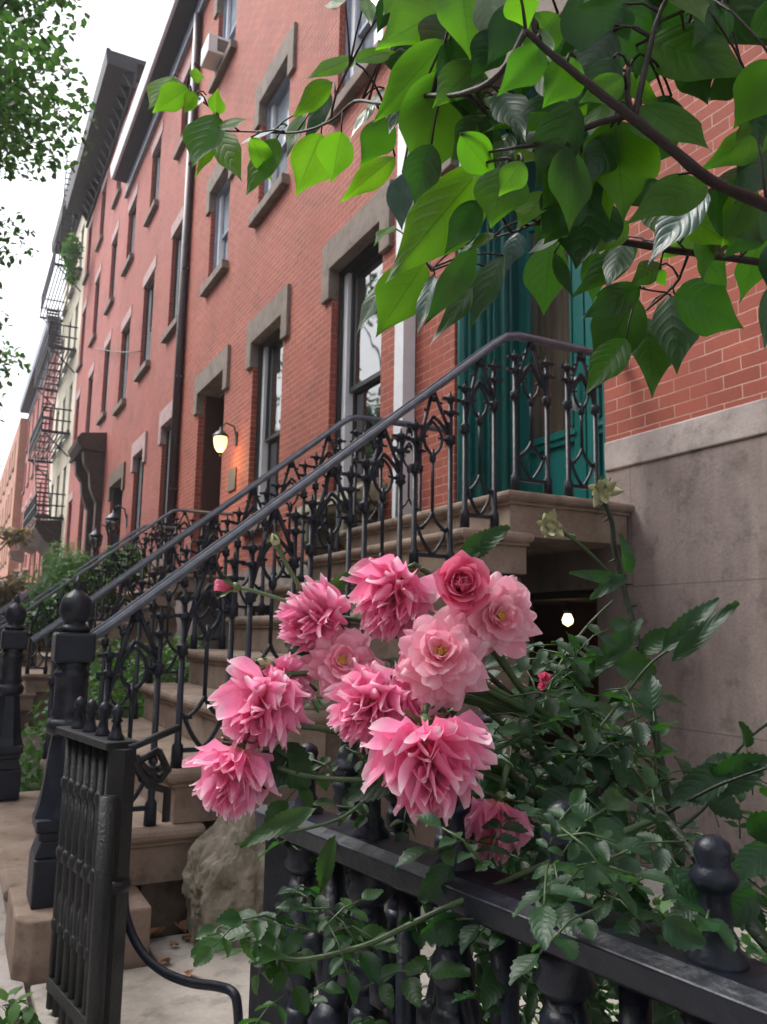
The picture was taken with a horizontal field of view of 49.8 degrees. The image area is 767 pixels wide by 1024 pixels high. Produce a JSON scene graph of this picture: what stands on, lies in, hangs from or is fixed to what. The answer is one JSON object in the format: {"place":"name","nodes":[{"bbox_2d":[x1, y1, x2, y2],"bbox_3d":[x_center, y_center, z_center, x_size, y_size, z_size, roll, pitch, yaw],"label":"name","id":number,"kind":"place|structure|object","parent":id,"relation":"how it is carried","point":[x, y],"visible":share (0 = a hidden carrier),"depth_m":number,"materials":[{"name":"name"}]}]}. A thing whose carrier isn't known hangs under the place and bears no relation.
{"place":"outdoors","nodes":[
{"label":"outdoors","id":0,"kind":"place"},
{"bbox_2d":[0,296,13,406],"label":"street tree","id":1,"kind":"object","parent":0,"point":[9,383],"visible":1,"depth_m":15.76,"materials":[{"name":"green plant"}]},
{"bbox_2d":[0,885,27,1023],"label":"sidewalk","id":2,"kind":"structure","parent":0,"point":[7,984],"depth_m":2.65,"materials":[{"name":"grey concrete"}]},
{"bbox_2d":[0,335,30,467],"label":"street tree","id":3,"kind":"object","parent":2,"relation":"on","point":[4,369],"visible":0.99,"depth_m":21.14,"materials":[{"name":"green plant"}]},
{"bbox_2d":[0,525,35,607],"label":"street tree","id":4,"kind":"object","parent":2,"relation":"on","point":[11,587],"visible":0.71,"depth_m":27.20,"materials":[{"name":"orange plant"}]},
{"bbox_2d":[0,985,41,1023],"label":"weed","id":5,"kind":"object","parent":2,"relation":"on","point":[14,1013],"visible":1,"depth_m":2.31,"materials":[{"name":"green plant"}]},
{"bbox_2d":[0,0,97,422],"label":"street tree","id":6,"kind":"object","parent":2,"relation":"on","point":[15,108],"visible":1,"depth_m":7.70,"materials":[{"name":"green plant"}]},
{"bbox_2d":[0,418,28,616],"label":"apartment house","id":7,"kind":"structure","parent":0,"point":[11,483],"depth_m":50.81,"materials":[{"name":"orange brick"}]},
{"bbox_2d":[7,317,61,597],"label":"row house","id":8,"kind":"structure","parent":0,"point":[22,556],"depth_m":41.85,"materials":[{"name":"paint"}]},
{"bbox_2d":[27,165,99,614],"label":"apartment house","id":9,"kind":"structure","parent":0,"point":[59,474],"depth_m":30.76,"materials":[{"name":"beige paint"}]},
{"bbox_2d":[22,157,83,542],"bbox_3d":[-12.604,-5.615,31.589,0.955,14.115,5.846,5,-9,-27],"label":"fire escape","id":10,"kind":"object","parent":9,"relation":"attached to","point":[30,511],"visible":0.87,"depth_m":30.58,"materials":[{"name":"black metal"}]},
{"bbox_2d":[57,467,60,492],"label":"window","id":11,"kind":"structure","parent":9,"relation":"in","point":[58,472],"depth_m":31.24,"materials":[{"name":"paint"}]},
{"bbox_2d":[57,389,66,448],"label":"window","id":12,"kind":"structure","parent":9,"relation":"in","point":[64,395],"depth_m":31.61,"materials":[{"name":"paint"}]},
{"bbox_2d":[59,329,65,383],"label":"window","id":13,"kind":"structure","parent":9,"relation":"in","point":[65,329],"depth_m":33.70,"materials":[{"name":"paint"}]},
{"bbox_2d":[58,457,67,516],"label":"window","id":14,"kind":"structure","parent":9,"relation":"in","point":[65,462],"depth_m":29.34,"materials":[{"name":"paint"}]},
{"bbox_2d":[63,312,72,372],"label":"window","id":15,"kind":"structure","parent":9,"relation":"in","point":[70,320],"depth_m":32.01,"materials":[{"name":"paint"}]},
{"bbox_2d":[63,374,73,438],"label":"window","id":16,"kind":"structure","parent":9,"relation":"in","point":[71,381],"depth_m":29.83,"materials":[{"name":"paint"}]},
{"bbox_2d":[69,293,79,357],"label":"window","id":17,"kind":"structure","parent":9,"relation":"in","point":[77,302],"depth_m":30.25,"materials":[{"name":"paint"}]},
{"bbox_2d":[76,219,84,277],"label":"window","id":18,"kind":"structure","parent":9,"relation":"in","point":[83,224],"depth_m":30.82,"materials":[{"name":"paint"}]},
{"bbox_2d":[0,0,167,478],"label":"sky","id":19,"kind":"structure","parent":0,"point":[127,27],"materials":[{"name":"white"}]},
{"bbox_2d":[46,696,180,1023],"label":"iron gate","id":20,"kind":"structure","parent":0,"point":[103,765],"depth_m":2.23,"materials":[{"name":"black metal"}]},
{"bbox_2d":[126,890,242,1023],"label":"iron bar","id":21,"kind":"object","parent":20,"relation":"attached to","point":[161,970],"visible":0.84,"depth_m":2.08,"materials":[{"name":"black metal"}]},
{"bbox_2d":[99,0,199,616],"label":"row house","id":22,"kind":"structure","parent":0,"point":[148,166],"depth_m":17.23,"materials":[{"name":"brick"}]},
{"bbox_2d":[89,523,108,552],"bbox_3d":[-6.741,0.619,19.521,0.462,0.715,0.321,5,-9,-27],"label":"wall lamp","id":23,"kind":"object","parent":22,"relation":"attached to","point":[95,539],"visible":0.99,"depth_m":19.40,"materials":[{"name":"black metal"}]},
{"bbox_2d":[105,505,127,537],"bbox_3d":[-5.669,0.204,17.497,0.462,0.715,0.321,5,-9,-27],"label":"wall lamp","id":24,"kind":"object","parent":22,"relation":"attached to","point":[112,521],"visible":1,"depth_m":17.38,"materials":[{"name":"black metal"}]},
{"bbox_2d":[110,488,122,590],"bbox_3d":[-6.008,0.596,19.010,0.281,2.553,1.591,5,-9,-27],"label":"door","id":25,"kind":"structure","parent":22,"relation":"in","point":[117,498],"depth_m":19.73,"materials":[{"name":"paint"}]},
{"bbox_2d":[112,305,131,415],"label":"window","id":26,"kind":"structure","parent":22,"relation":"in","point":[125,325],"depth_m":20.08,"materials":[{"name":"paint"}]},
{"bbox_2d":[120,182,138,276],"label":"window","id":27,"kind":"structure","parent":22,"relation":"in","point":[133,202],"depth_m":20.58,"materials":[{"name":"paint"}]},
{"bbox_2d":[130,431,147,566],"bbox_3d":[-4.924,-0.106,16.793,0.392,2.842,1.421,5,-9,-27],"label":"window","id":28,"kind":"structure","parent":22,"relation":"in","point":[139,447],"depth_m":17.19,"materials":[{"name":"paint"}]},
{"bbox_2d":[133,254,156,381],"bbox_3d":[-4.911,-4.045,17.452,0.363,2.390,1.310,5,-9,-27],"label":"window","id":29,"kind":"structure","parent":22,"relation":"in","point":[148,280],"depth_m":17.80,"materials":[{"name":"glass"}]},
{"bbox_2d":[143,119,163,227],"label":"window","id":30,"kind":"structure","parent":22,"relation":"in","point":[156,147],"depth_m":18.18,"materials":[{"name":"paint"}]},
{"bbox_2d":[148,400,172,569],"bbox_3d":[-3.714,-0.464,14.488,0.392,2.916,1.421,5,-9,-27],"label":"window","id":31,"kind":"structure","parent":22,"relation":"in","point":[165,416],"depth_m":14.91,"materials":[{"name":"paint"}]},
{"bbox_2d":[161,205,183,343],"bbox_3d":[-3.711,-4.382,15.160,0.363,2.353,1.273,5,-9,-27],"label":"window","id":32,"kind":"structure","parent":22,"relation":"in","point":[176,229],"depth_m":15.50,"materials":[{"name":"paint"}]},
{"bbox_2d":[173,51,191,160],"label":"window","id":33,"kind":"structure","parent":22,"relation":"in","point":[179,149],"depth_m":15.73,"materials":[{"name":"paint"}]},
{"bbox_2d":[20,728,766,1007],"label":"ground","id":34,"kind":"structure","parent":0,"point":[36,744],"depth_m":7.09,"materials":[{"name":"grey concrete"}]},
{"bbox_2d":[0,597,106,666],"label":"stoop","id":35,"kind":"object","parent":34,"relation":"on","point":[24,652],"visible":0.01,"depth_m":16.71,"materials":[{"name":"stone"}]},
{"bbox_2d":[0,562,100,649],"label":"stoop railing","id":36,"kind":"object","parent":35,"relation":"on","point":[24,601],"visible":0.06,"depth_m":18.41,"materials":[{"name":"black metal"}]},
{"bbox_2d":[0,556,112,650],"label":"stoop railing","id":37,"kind":"object","parent":35,"relation":"on","point":[4,611],"visible":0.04,"depth_m":16.75,"materials":[{"name":"black metal"}]},
{"bbox_2d":[21,537,93,603],"bbox_3d":[-6.297,1.929,16.221,1.507,2.937,2.542,0,-8,5],"label":"shrub","id":38,"kind":"object","parent":34,"relation":"on","point":[60,568],"visible":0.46,"depth_m":15.93,"materials":[{"name":"green plant"}]},
{"bbox_2d":[20,544,148,643],"bbox_3d":[-4.128,1.569,11.449,1.799,2.327,0.931,8,-11,-39],"label":"garden shrub","id":39,"kind":"object","parent":34,"relation":"on","point":[89,588],"visible":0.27,"depth_m":11.40,"materials":[{"name":"green plant"}]},
{"bbox_2d":[18,660,153,791],"bbox_3d":[-2.260,1.626,6.210,1.299,1.029,2.722,5,-9,-27],"label":"garden shrub","id":40,"kind":"object","parent":34,"relation":"on","point":[27,772],"visible":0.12,"depth_m":5.78,"materials":[{"name":"green plant"}]},
{"bbox_2d":[63,47,145,621],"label":"row house","id":41,"kind":"structure","parent":34,"relation":"on","point":[96,199],"depth_m":23.64,"materials":[{"name":"brick"}]},
{"bbox_2d":[63,491,72,561],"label":"window","id":42,"kind":"structure","parent":41,"relation":"in","point":[70,497],"depth_m":27.29,"materials":[{"name":"paint"}]},
{"bbox_2d":[59,232,83,287],"bbox_3d":[-10.374,-8.386,27.412,0.782,1.734,1.370,5,-9,-27],"label":"ivy clump","id":43,"kind":"object","parent":41,"relation":"attached to","point":[72,247],"visible":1,"depth_m":27.33,"materials":[{"name":"green plant"}]},
{"bbox_2d":[69,387,80,462],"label":"window","id":44,"kind":"structure","parent":41,"relation":"in","point":[79,391],"depth_m":27.72,"materials":[{"name":"paint"}]},
{"bbox_2d":[73,505,83,560],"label":"window","id":45,"kind":"structure","parent":41,"relation":"in","point":[82,505],"depth_m":24.75,"materials":[{"name":"paint"}]},
{"bbox_2d":[75,296,87,372],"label":"window","id":46,"kind":"structure","parent":41,"relation":"in","point":[80,363],"depth_m":28.03,"materials":[{"name":"paint"}]},
{"bbox_2d":[82,211,93,285],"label":"window","id":47,"kind":"structure","parent":41,"relation":"in","point":[86,275],"depth_m":28.39,"materials":[{"name":"paint"}]},
{"bbox_2d":[88,361,94,431],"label":"window","id":48,"kind":"structure","parent":41,"relation":"in","point":[90,374],"depth_m":25.27,"materials":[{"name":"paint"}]},
{"bbox_2d":[88,262,101,347],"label":"window","id":49,"kind":"structure","parent":41,"relation":"in","point":[97,278],"depth_m":25.53,"materials":[{"name":"paint"}]},
{"bbox_2d":[95,170,107,252],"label":"window","id":50,"kind":"structure","parent":41,"relation":"in","point":[104,187],"depth_m":25.94,"materials":[{"name":"paint"}]},
{"bbox_2d":[96,329,111,425],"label":"window","id":51,"kind":"structure","parent":41,"relation":"in","point":[107,343],"depth_m":22.53,"materials":[{"name":"paint"}]},
{"bbox_2d":[103,218,119,315],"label":"window","id":52,"kind":"structure","parent":41,"relation":"in","point":[114,240],"depth_m":22.95,"materials":[{"name":"paint"}]},
{"bbox_2d":[95,348,141,352],"bbox_3d":[-6.724,-4.064,20.653,0.024,2.346,7.321,5,-9,-27],"label":"cable","id":53,"kind":"object","parent":41,"relation":"attached to","point":[119,351],"visible":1,"depth_m":19.83,"materials":[{"name":"paint"}]},
{"bbox_2d":[111,115,126,209],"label":"window","id":54,"kind":"structure","parent":41,"relation":"in","point":[119,189],"depth_m":22.98,"materials":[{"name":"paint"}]},
{"bbox_2d":[19,573,218,728],"bbox_3d":[-3.697,1.755,10.646,2.882,1.887,2.383,5,-9,-27],"label":"stoop","id":55,"kind":"object","parent":34,"relation":"on","point":[35,684],"visible":0.24,"depth_m":9.95,"materials":[{"name":"brown stone"}]},
{"bbox_2d":[0,524,186,666],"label":"stoop railing","id":56,"kind":"object","parent":55,"relation":"on","point":[49,590],"visible":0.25,"depth_m":11.74,"materials":[{"name":"black metal"}]},
{"bbox_2d":[0,508,232,675],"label":"stoop railing","id":57,"kind":"object","parent":55,"relation":"on","point":[40,603],"visible":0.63,"depth_m":9.97,"materials":[{"name":"black metal"}]},
{"bbox_2d":[88,633,210,711],"bbox_3d":[-2.417,1.779,8.468,1.513,1.097,1.867,5,-9,-27],"label":"garden shrub","id":58,"kind":"object","parent":34,"relation":"on","point":[167,654],"visible":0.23,"depth_m":8.38,"materials":[{"name":"green plant"}]},
{"bbox_2d":[170,0,397,677],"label":"row house","id":59,"kind":"structure","parent":34,"relation":"on","point":[282,361],"depth_m":10.10,"materials":[{"name":"brick"}]},
{"bbox_2d":[165,12,201,572],"bbox_3d":[-3.455,-3.029,14.063,0.148,12.062,0.192,5,-9,-27],"label":"downspout","id":60,"kind":"object","parent":59,"relation":"attached to","point":[180,344],"visible":0.74,"depth_m":14.06,"materials":[{"name":"black metal"}]},
{"bbox_2d":[201,33,229,71],"bbox_3d":[-2.669,-7.284,13.115,0.359,0.308,0.462,5,-9,-27],"label":"air conditioner","id":61,"kind":"object","parent":59,"relation":"on","point":[213,49],"visible":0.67,"depth_m":12.95,"materials":[{"name":"white plastic"}]},
{"bbox_2d":[199,135,235,297],"bbox_3d":[-2.425,-4.449,12.687,0.392,2.028,1.421,5,-9,-27],"label":"window","id":62,"kind":"structure","parent":59,"relation":"in","point":[220,206],"depth_m":12.99,"materials":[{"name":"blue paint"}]},
{"bbox_2d":[208,0,236,94],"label":"window","id":63,"kind":"structure","parent":59,"relation":"in","point":[229,7],"depth_m":13.58,"materials":[{"name":"blue paint"}]},
{"bbox_2d":[212,422,237,455],"bbox_3d":[-2.071,-0.950,10.782,0.339,0.465,0.209,5,-9,-27],"label":"wall lamp","id":64,"kind":"object","parent":59,"relation":"attached to","point":[220,436],"visible":1,"depth_m":10.70,"materials":[{"name":"white glass"}]},
{"bbox_2d":[227,467,236,491],"bbox_3d":[-1.995,-0.424,10.866,0.021,0.296,0.326,5,-9,-27],"label":"plaque","id":65,"kind":"object","parent":59,"relation":"attached to","point":[232,472],"visible":1,"depth_m":10.83,"materials":[{"name":"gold metal"}]},
{"bbox_2d":[241,582,269,615],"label":"window","id":66,"kind":"structure","parent":59,"relation":"in","point":[266,599],"depth_m":9.54,"materials":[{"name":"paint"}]},
{"bbox_2d":[241,283,290,536],"bbox_3d":[-1.333,-1.140,9.946,0.392,2.782,1.480,5,-9,-27],"label":"window","id":67,"kind":"structure","parent":59,"relation":"in","point":[274,317],"depth_m":10.23,"materials":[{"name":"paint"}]},
{"bbox_2d":[248,21,297,228],"bbox_3d":[-1.309,-4.837,10.569,0.392,2.065,1.458,5,-9,-27],"label":"window","id":68,"kind":"structure","parent":59,"relation":"in","point":[283,62],"depth_m":10.69,"materials":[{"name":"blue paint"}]},
{"bbox_2d":[325,0,382,125],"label":"window","id":69,"kind":"structure","parent":59,"relation":"in","point":[355,78],"depth_m":8.50,"materials":[{"name":"blue paint"}]},
{"bbox_2d":[317,179,393,499],"bbox_3d":[-0.187,-1.444,7.756,0.392,2.782,1.502,5,-9,-27],"label":"window","id":70,"kind":"structure","parent":59,"relation":"in","point":[358,383],"depth_m":8.01,"materials":[{"name":"paint"}]},
{"bbox_2d":[0,489,633,988],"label":"stoop","id":71,"kind":"object","parent":34,"relation":"on","point":[158,857],"visible":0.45,"depth_m":3.81,"materials":[{"name":"brown stone"}]},
{"bbox_2d":[0,594,27,800],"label":"newel post","id":72,"kind":"object","parent":71,"relation":"on","point":[13,640],"visible":1,"depth_m":4.57,"materials":[{"name":"black metal"}]},
{"bbox_2d":[26,576,96,909],"bbox_3d":[-1.122,0.785,2.930,0.180,1.117,0.180,5,-9,-27],"label":"newel post","id":73,"kind":"object","parent":71,"relation":"on","point":[73,648],"visible":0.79,"depth_m":2.88,"materials":[{"name":"black metal"}]},
{"bbox_2d":[30,414,444,758],"bbox_3d":[-0.777,0.371,5.348,2.729,2.249,0.059,5,-9,-27],"label":"stoop railing","id":74,"kind":"object","parent":71,"relation":"on","point":[123,579],"visible":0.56,"depth_m":5.25,"materials":[{"name":"black metal"}]},
{"bbox_2d":[90,332,601,826],"bbox_3d":[0.074,0.144,3.721,2.729,2.249,0.059,5,-9,-27],"label":"stoop railing","id":75,"kind":"object","parent":71,"relation":"on","point":[134,612],"visible":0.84,"depth_m":3.64,"materials":[{"name":"black metal"}]},
{"bbox_2d":[331,706,532,1021],"bbox_3d":[0.102,0.833,1.654,0.479,0.882,0.068,6,-10,-31],"label":"iron fence","id":76,"kind":"object","parent":34,"relation":"on","point":[344,768],"visible":0.09,"depth_m":1.59,"materials":[{"name":"black metal"}]},
{"bbox_2d":[146,0,766,398],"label":"dogwood tree","id":77,"kind":"object","parent":34,"relation":"on","point":[439,58],"visible":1,"depth_m":0.93,"materials":[{"name":"green plant"}]},
{"bbox_2d":[182,476,766,1023],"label":"rose bush","id":78,"kind":"object","parent":34,"relation":"on","point":[428,756],"visible":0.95,"depth_m":1.09,"materials":[{"name":"pink plant"}]},
{"bbox_2d":[248,743,766,1023],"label":"iron fence","id":79,"kind":"object","parent":34,"relation":"on","point":[715,980],"visible":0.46,"depth_m":0.95,"materials":[{"name":"black metal"}]},
{"bbox_2d":[30,866,766,1023],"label":"areaway path","id":80,"kind":"structure","parent":0,"point":[150,996],"depth_m":2.56,"materials":[{"name":"concrete"}]},
{"bbox_2d":[150,926,165,935],"bbox_3d":[-0.834,1.519,2.982,0.093,0.056,0.091,8,-11,-38],"label":"fallen leaf","id":81,"kind":"object","parent":80,"relation":"on","point":[156,931],"visible":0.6,"depth_m":2.99,"materials":[{"name":"brown plant"}]},
{"bbox_2d":[157,957,170,962],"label":"fallen leaf","id":82,"kind":"object","parent":80,"relation":"on","point":[161,959],"visible":0.94,"depth_m":2.75,"materials":[{"name":"brown plant"}]},
{"bbox_2d":[170,940,178,945],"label":"fallen leaf","id":83,"kind":"object","parent":80,"relation":"on","point":[173,942],"visible":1,"depth_m":2.90,"materials":[{"name":"brown plant"}]},
{"bbox_2d":[175,920,186,932],"bbox_3d":[-0.749,1.539,3.066,0.055,0.032,0.056,1,-8,-1],"label":"fallen leaf","id":84,"kind":"object","parent":80,"relation":"on","point":[181,925],"visible":0.88,"depth_m":3.07,"materials":[{"name":"brown plant"}]},
{"bbox_2d":[182,934,191,938],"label":"fallen leaf","id":85,"kind":"object","parent":80,"relation":"on","point":[185,936],"visible":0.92,"depth_m":2.96,"materials":[{"name":"brown plant"}]},
{"bbox_2d":[184,969,194,976],"bbox_3d":[-0.625,1.481,2.654,0.042,0.028,0.044,-3,-9,27],"label":"fallen leaf","id":86,"kind":"object","parent":80,"relation":"on","point":[188,973],"visible":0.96,"depth_m":2.67,"materials":[{"name":"brown plant"}]},
{"bbox_2d":[182,808,264,950],"bbox_3d":[-0.552,1.366,3.085,0.321,0.626,0.454,-6,-14,39],"label":"rock","id":87,"kind":"object","parent":80,"relation":"on","point":[221,872],"visible":0.42,"depth_m":2.96,"materials":[{"name":"grey stone"}]},
{"bbox_2d":[519,894,766,1023],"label":"garden shrub","id":88,"kind":"object","parent":80,"relation":"on","point":[662,907],"visible":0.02,"depth_m":2.88,"materials":[{"name":"green plant"}]},
{"bbox_2d":[414,0,766,908],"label":"row house","id":89,"kind":"structure","parent":0,"point":[682,456],"depth_m":4.17,"materials":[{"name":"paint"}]},
{"bbox_2d":[392,125,415,517],"bbox_3d":[0.225,-4.404,7.125,0.110,11.248,0.148,5,-9,-27],"label":"downspout","id":90,"kind":"object","parent":89,"relation":"attached to","point":[404,370],"depth_m":6.59,"materials":[{"name":"white paint"}]},
{"bbox_2d":[518,221,588,498],"bbox_3d":[1.188,-1.058,5.910,0.095,2.427,0.725,5,-9,-27],"label":"door","id":91,"kind":"structure","parent":89,"relation":"in","point":[561,321],"depth_m":5.88,"materials":[{"name":"teal paint"}]},
{"bbox_2d":[534,604,598,790],"bbox_3d":[1.417,1.172,5.354,0.074,1.591,1.591,5,-9,-27],"label":"basement door","id":92,"kind":"structure","parent":89,"relation":"in","point":[549,618],"depth_m":5.69,"materials":[{"name":"paint"}]},
{"bbox_2d":[562,601,572,625],"bbox_3d":[1.137,0.605,5.095,0.071,0.204,0.071,5,-9,-27],"label":"basement lamp","id":93,"kind":"object","parent":89,"relation":"attached to","point":[567,619],"visible":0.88,"depth_m":5.07,"materials":[{"name":"beige glass"}]},
{"bbox_2d":[585,252,603,498],"bbox_3d":[1.538,-1.145,5.281,0.059,2.427,0.696,5,-9,-27],"label":"door","id":94,"kind":"structure","parent":89,"relation":"in","point":[588,301],"depth_m":5.45,"materials":[{"name":"teal paint"}]},
{"bbox_3d":[-8.805,3.111,20.407,2.882,1.887,2.383,5,-9,-27],"label":"stoop","id":95,"kind":"object","parent":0,"visible":0},
{"bbox_2d":[0,575,49,637],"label":"stoop railing","id":96,"kind":"object","parent":95,"relation":"on","point":[19,596],"visible":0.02,"depth_m":21.29,"materials":[{"name":"black metal"}]},
{"bbox_2d":[0,580,55,629],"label":"stoop railing","id":97,"kind":"object","parent":95,"relation":"on","point":[23,599],"visible":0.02,"depth_m":19.63,"materials":[{"name":"black metal"}]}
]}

